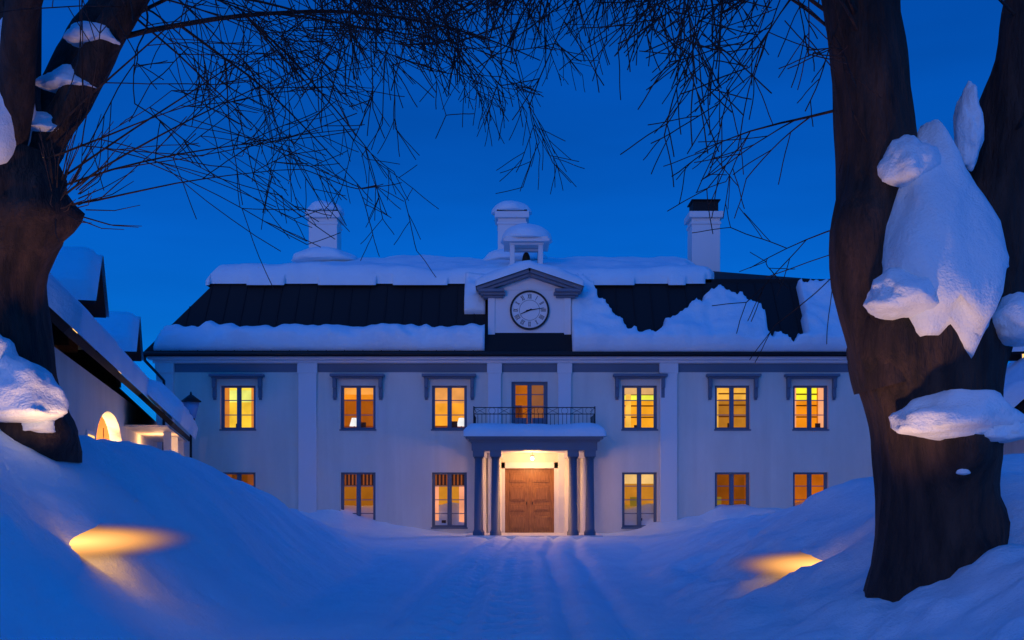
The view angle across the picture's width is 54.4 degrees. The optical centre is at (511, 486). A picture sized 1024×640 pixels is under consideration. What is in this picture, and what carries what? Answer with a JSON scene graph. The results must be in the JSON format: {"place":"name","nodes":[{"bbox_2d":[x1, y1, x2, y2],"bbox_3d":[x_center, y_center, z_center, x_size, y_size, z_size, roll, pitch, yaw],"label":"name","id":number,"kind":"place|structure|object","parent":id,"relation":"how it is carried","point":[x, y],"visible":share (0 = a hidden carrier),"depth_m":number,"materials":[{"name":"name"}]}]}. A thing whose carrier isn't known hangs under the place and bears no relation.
{"place":"outdoors","nodes":[
{"label":"outdoors","id":0,"kind":"place"},
{"bbox_2d":[47,247,197,438],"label":"wing roof snow","id":1,"kind":"structure","parent":0,"point":[73,279],"depth_m":20.76,"materials":[{"name":"white snow"}]},
{"bbox_2d":[153,272,846,351],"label":"roof snow","id":2,"kind":"structure","parent":0,"point":[696,325],"depth_m":33.50,"materials":[{"name":"white snow"}]},
{"bbox_2d":[0,430,1023,639],"bbox_3d":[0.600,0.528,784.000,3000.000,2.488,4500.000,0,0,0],"label":"snow ground","id":3,"kind":"structure","parent":0,"point":[232,559],"depth_m":12.16,"materials":[{"name":"white snow"}]},
{"bbox_2d":[69,527,168,557],"bbox_3d":[-4.200,0.531,9.500,2.600,0.001,1.600,0,13,0],"label":"ground light glow","id":4,"kind":"object","parent":3,"relation":"on","point":[100,542],"visible":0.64,"depth_m":9.52,"materials":[{"name":"yellow"}]},
{"bbox_2d":[49,267,190,455],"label":"wing","id":5,"kind":"structure","parent":3,"relation":"on","point":[90,379],"depth_m":21.83,"materials":[{"name":"white paint"}]},
{"bbox_2d":[181,392,200,457],"bbox_3d":[-10.000,-0.675,31.000,0.467,4.550,0.467,0,0,45],"label":"lamp post","id":6,"kind":"object","parent":3,"relation":"on","point":[190,402],"visible":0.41,"depth_m":30.91,"materials":[{"name":"black metal"}]},
{"bbox_2d":[0,0,597,462],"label":"tree","id":7,"kind":"object","parent":3,"relation":"on","point":[42,214],"visible":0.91,"depth_m":10.86,"materials":[{"name":"brown plant"}]},
{"bbox_2d":[0,17,120,432],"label":"snow","id":8,"kind":"structure","parent":7,"relation":"on","point":[33,397],"depth_m":10.46,"materials":[{"name":"white snow"}]},
{"bbox_2d":[174,363,872,532],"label":"house walls","id":9,"kind":"structure","parent":3,"relation":"on","point":[403,451],"depth_m":34.00,"materials":[{"name":"paint"}]},
{"bbox_2d":[143,352,845,449],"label":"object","id":10,"kind":"object","parent":9,"relation":"attached to","point":[473,353],"visible":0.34,"depth_m":33.48,"materials":[{"name":"black metal"}]},
{"bbox_2d":[143,271,845,357],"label":"roof","id":11,"kind":"structure","parent":9,"relation":"on","point":[642,307],"depth_m":34.71,"materials":[{"name":"black metal"}]},
{"bbox_2d":[291,200,547,262],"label":"chimney snow","id":12,"kind":"structure","parent":11,"relation":"on","point":[313,254],"depth_m":38.61,"materials":[{"name":"white snow"}]},
{"bbox_2d":[206,255,713,287],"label":"roof snow","id":13,"kind":"structure","parent":11,"relation":"on","point":[416,270],"depth_m":35.32,"materials":[{"name":"white snow"}]},
{"bbox_2d":[305,199,723,271],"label":"chimneys","id":14,"kind":"object","parent":11,"relation":"on","point":[704,248],"visible":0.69,"depth_m":39.50,"materials":[{"name":"white paint"}]},
{"bbox_2d":[504,236,549,265],"bbox_3d":[0.520,-7.975,36.350,1.640,1.950,1.640,0,0,0],"label":"cupola","id":15,"kind":"object","parent":11,"relation":"on","point":[539,246],"visible":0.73,"depth_m":35.76,"materials":[{"name":"white paint"}]},
{"bbox_2d":[500,223,551,244],"bbox_3d":[0.525,-9.211,36.328,1.899,0.689,1.861,0,0,0],"label":"snow cap","id":16,"kind":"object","parent":15,"relation":"on","point":[524,230],"depth_m":35.63,"materials":[{"name":"white snow"}]},
{"bbox_2d":[476,268,582,333],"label":"clock gable","id":17,"kind":"structure","parent":11,"relation":"on","point":[501,293],"depth_m":34.06,"materials":[{"name":"white paint"}]},
{"bbox_2d":[475,260,583,290],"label":"dormer snow","id":18,"kind":"structure","parent":17,"relation":"on","point":[556,271],"depth_m":33.65,"materials":[{"name":"white snow"}]},
{"bbox_2d":[510,290,548,329],"bbox_3d":[0.600,-6.020,34.020,1.350,1.350,0.080,0,0,0],"label":"clock","id":19,"kind":"object","parent":17,"relation":"attached to","point":[529,309],"visible":1,"depth_m":34.01,"materials":[{"name":"white paint"}]},
{"bbox_2d":[147,356,848,532],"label":"facade trim","id":20,"kind":"structure","parent":9,"relation":"attached to","point":[307,369],"depth_m":33.89,"materials":[{"name":"white paint"}]},
{"bbox_2d":[219,382,828,528],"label":"window frames","id":21,"kind":"structure","parent":9,"relation":"attached to","point":[514,420],"depth_m":34.13,"materials":[{"name":"blue"}]},
{"bbox_2d":[225,385,822,522],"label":"room window","id":22,"kind":"structure","parent":9,"relation":"in","point":[537,400],"depth_m":36.64,"materials":[{"name":"yellow glass"}]},
{"bbox_2d":[505,468,553,532],"bbox_3d":[0.600,0.790,34.120,1.680,2.820,0.120,0,0,0],"label":"entrance door","id":23,"kind":"structure","parent":9,"relation":"attached to","point":[529,500],"depth_m":34.10,"materials":[{"name":"brown wood"}]},
{"bbox_2d":[466,436,602,539],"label":"portico","id":24,"kind":"structure","parent":3,"relation":"on","point":[574,448],"depth_m":32.10,"materials":[{"name":"white paint"}]},
{"bbox_2d":[473,406,594,424],"bbox_3d":[0.720,-2.065,33.006,3.936,1.030,1.948,0,0,0],"label":"balcony railing","id":25,"kind":"object","parent":24,"relation":"on","point":[592,418],"visible":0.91,"depth_m":32.05,"materials":[{"name":"black metal"}]},
{"bbox_2d":[268,0,1023,601],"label":"tree","id":26,"kind":"object","parent":3,"relation":"on","point":[938,518],"visible":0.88,"depth_m":8.89,"materials":[{"name":"brown plant"}]},
{"bbox_2d":[863,80,1023,474],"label":"snow","id":27,"kind":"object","parent":26,"relation":"on","point":[945,260],"visible":0.98,"depth_m":8.46,"materials":[{"name":"white snow"}]},
{"bbox_2d":[749,553,821,576],"bbox_3d":[3.800,0.973,12.100,2.600,0.001,1.600,0,13,0],"label":"ground light glow","id":28,"kind":"object","parent":3,"relation":"on","point":[781,565],"visible":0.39,"depth_m":12.22,"materials":[{"name":"yellow"}]},
{"bbox_2d":[1003,351,1023,454],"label":"wing","id":29,"kind":"structure","parent":3,"relation":"on","point":[1015,447],"depth_m":27.19,"materials":[{"name":"white paint"}]},
{"bbox_2d":[41,0,1010,420],"label":"sky","id":30,"kind":"structure","parent":0,"point":[155,270],"materials":[{"name":"blue"}]},
{"bbox_2d":[463,423,605,437],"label":"portico snow","id":31,"kind":"structure","parent":0,"point":[513,429],"depth_m":31.76,"materials":[{"name":"white snow"}]},
{"bbox_2d":[1004,346,1023,407],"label":"wing roof snow","id":32,"kind":"structure","parent":0,"point":[1014,388],"depth_m":24.27,"materials":[{"name":"white snow"}]}
]}

